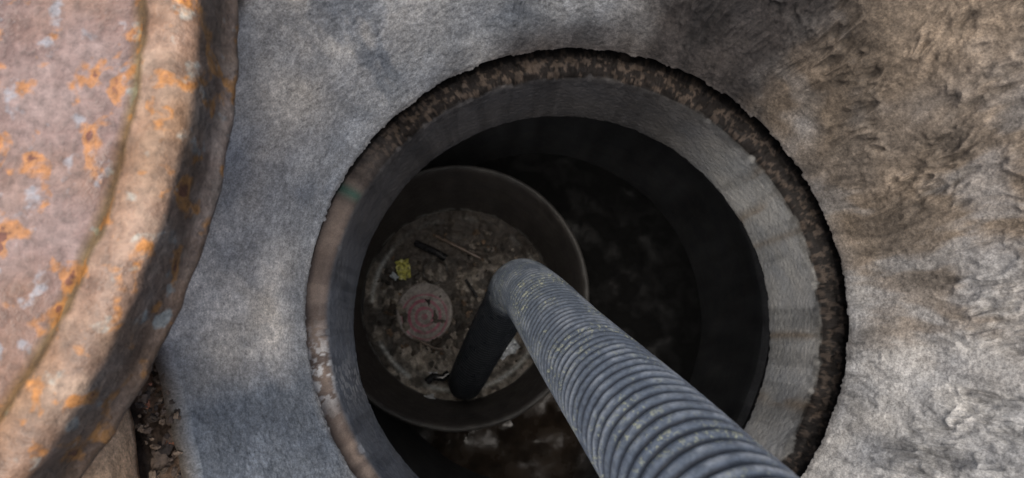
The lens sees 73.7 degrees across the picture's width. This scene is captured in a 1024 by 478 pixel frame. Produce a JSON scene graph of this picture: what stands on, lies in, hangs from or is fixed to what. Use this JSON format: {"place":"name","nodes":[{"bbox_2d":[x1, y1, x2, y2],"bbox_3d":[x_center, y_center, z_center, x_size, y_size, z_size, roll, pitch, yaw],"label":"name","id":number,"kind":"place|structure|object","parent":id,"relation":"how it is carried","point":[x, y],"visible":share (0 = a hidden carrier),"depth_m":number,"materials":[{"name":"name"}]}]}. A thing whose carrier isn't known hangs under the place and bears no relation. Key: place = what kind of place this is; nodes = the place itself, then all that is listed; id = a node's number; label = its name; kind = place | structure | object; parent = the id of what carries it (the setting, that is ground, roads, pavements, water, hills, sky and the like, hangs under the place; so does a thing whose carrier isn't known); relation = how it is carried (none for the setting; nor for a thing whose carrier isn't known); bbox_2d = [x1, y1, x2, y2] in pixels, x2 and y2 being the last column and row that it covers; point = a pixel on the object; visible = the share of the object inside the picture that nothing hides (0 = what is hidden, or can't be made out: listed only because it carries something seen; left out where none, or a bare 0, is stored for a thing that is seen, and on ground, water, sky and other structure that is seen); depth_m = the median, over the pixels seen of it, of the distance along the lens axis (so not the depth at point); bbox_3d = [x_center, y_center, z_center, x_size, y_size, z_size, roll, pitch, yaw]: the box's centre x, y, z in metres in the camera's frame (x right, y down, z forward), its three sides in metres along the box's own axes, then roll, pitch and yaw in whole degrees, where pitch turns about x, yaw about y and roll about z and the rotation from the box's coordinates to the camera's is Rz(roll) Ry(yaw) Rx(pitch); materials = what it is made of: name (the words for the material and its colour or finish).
{"place":"outdoors","nodes":[
{"label":"outdoors","id":0,"kind":"place"},
{"bbox_2d":[412,154,701,477],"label":"chamber floor","id":1,"kind":"structure","parent":0,"point":[643,289],"depth_m":2.46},
{"bbox_2d":[353,165,588,431],"bbox_3d":[-0.167,0.185,2.076,0.710,0.770,0.691,0,82,-1],"label":"sump pipe","id":2,"kind":"object","parent":1,"relation":"on","point":[534,217],"visible":0.69,"depth_m":1.92,"materials":[{"name":"concrete"}]},
{"bbox_2d":[363,210,543,399],"bbox_3d":[-0.180,0.214,2.275,0.636,0.053,0.636,0,82,-1],"label":"sump silt bed","id":3,"kind":"object","parent":2,"relation":"in","point":[404,368],"visible":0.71,"depth_m":2.29,"materials":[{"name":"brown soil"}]},
{"bbox_2d":[390,272,398,280],"bbox_3d":[-0.389,0.123,2.256,0.029,0.010,0.020,41,66,-1],"label":"paper scrap","id":4,"kind":"object","parent":3,"relation":"on","point":[393,275],"visible":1,"depth_m":2.26,"materials":[{"name":"white paper"}]},
{"bbox_2d":[395,259,410,279],"bbox_3d":[-0.359,0.101,2.257,0.048,0.018,0.071,-10,99,-9],"label":"snack wrapper","id":5,"kind":"object","parent":3,"relation":"on","point":[403,269],"visible":1,"depth_m":2.26,"materials":[{"name":"yellow plastic"}]},
{"bbox_2d":[396,282,452,341],"bbox_3d":[-0.290,0.243,2.274,0.188,0.018,0.199,0,85,1],"label":"plastic lid","id":6,"kind":"object","parent":3,"relation":"on","point":[412,301],"visible":0.97,"depth_m":2.27,"materials":[{"name":"plastic"}]},
{"bbox_2d":[424,394,435,398],"bbox_3d":[-0.258,0.519,2.163,0.044,0.020,0.064,-28,118,-11],"label":"plastic scrap","id":7,"kind":"object","parent":3,"relation":"on","point":[431,396],"visible":0.24,"depth_m":2.16,"materials":[{"name":"grey plastic"}]},
{"bbox_2d":[414,240,447,260],"bbox_3d":[-0.270,0.037,2.269,0.117,0.027,0.026,26,82,2],"label":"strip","id":8,"kind":"object","parent":3,"relation":"on","point":[441,255],"visible":1,"depth_m":2.26,"materials":[{"name":"black plastic"}]},
{"bbox_2d":[422,259,448,283],"bbox_3d":[-0.254,0.109,2.264,0.088,0.016,0.084,0,82,-1],"label":"wire loop","id":9,"kind":"object","parent":3,"relation":"on","point":[426,264],"visible":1,"depth_m":2.26,"materials":[{"name":"grey metal"}]},
{"bbox_2d":[425,370,449,384],"bbox_3d":[-0.239,0.446,2.201,0.086,0.030,0.036,-10,82,-3],"label":"rubber scrap","id":10,"kind":"object","parent":3,"relation":"on","point":[432,377],"visible":0.93,"depth_m":2.19,"materials":[{"name":"black rubber"}]},
{"bbox_2d":[435,234,480,259],"bbox_3d":[-0.179,0.027,2.271,0.169,0.021,0.012,26,82,2],"label":"wood stick","id":11,"kind":"object","parent":3,"relation":"on","point":[457,246],"visible":1,"depth_m":2.27,"materials":[{"name":"brown wood"}]},
{"bbox_2d":[464,279,478,297],"bbox_3d":[-0.134,0.165,2.265,0.010,0.014,0.073,-33,84,-6],"label":"wood stick","id":12,"kind":"object","parent":3,"relation":"on","point":[471,288],"visible":1,"depth_m":2.26,"materials":[{"name":"black wood"}]},
{"bbox_2d":[500,338,519,359],"bbox_3d":[-0.018,0.351,2.222,0.077,0.034,0.066,-35,95,6],"label":"plastic bag","id":13,"kind":"object","parent":3,"relation":"on","point":[513,347],"visible":0.51,"depth_m":2.22,"materials":[{"name":"white plastic"}]},
{"bbox_2d":[448,258,799,477],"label":"corrugated hose","id":14,"kind":"object","parent":3,"relation":"on","point":[630,406],"visible":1,"depth_m":0.56,"materials":[{"name":"plastic"}]},
{"bbox_2d":[361,116,769,477],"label":"manhole chamber wall","id":15,"kind":"structure","parent":1,"relation":"on","point":[685,197],"depth_m":2.17,"materials":[{"name":"concrete"}]},
{"bbox_2d":[305,48,848,477],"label":"concrete adjusting ring","id":16,"kind":"object","parent":15,"relation":"on","point":[730,149],"visible":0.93,"depth_m":0.89,"materials":[{"name":"grey concrete"}]},
{"bbox_2d":[154,0,1023,477],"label":"concrete manhole neck","id":17,"kind":"object","parent":16,"relation":"on","point":[894,128],"visible":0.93,"depth_m":0.74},
{"bbox_2d":[130,362,179,477],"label":"mortar rubble bed","id":18,"kind":"object","parent":17,"relation":"on","point":[144,450],"visible":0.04,"depth_m":0.68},
{"bbox_2d":[82,407,139,477],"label":"brick collar","id":19,"kind":"object","parent":18,"relation":"on","point":[116,457],"visible":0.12,"depth_m":0.61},
{"bbox_2d":[134,366,182,477],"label":"brick rubble","id":20,"kind":"object","parent":18,"relation":"on","point":[162,460],"visible":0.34,"depth_m":0.64,"materials":[{"name":"brown stone"}]},
{"bbox_3d":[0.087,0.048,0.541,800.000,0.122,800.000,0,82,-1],"label":"ground","id":21,"kind":"structure","parent":0,"visible":0},
{"bbox_2d":[0,0,238,477],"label":"manhole cover","id":22,"kind":"object","parent":21,"relation":"on","point":[116,121],"visible":1,"depth_m":0.43,"materials":[{"name":"metal"}]}
]}

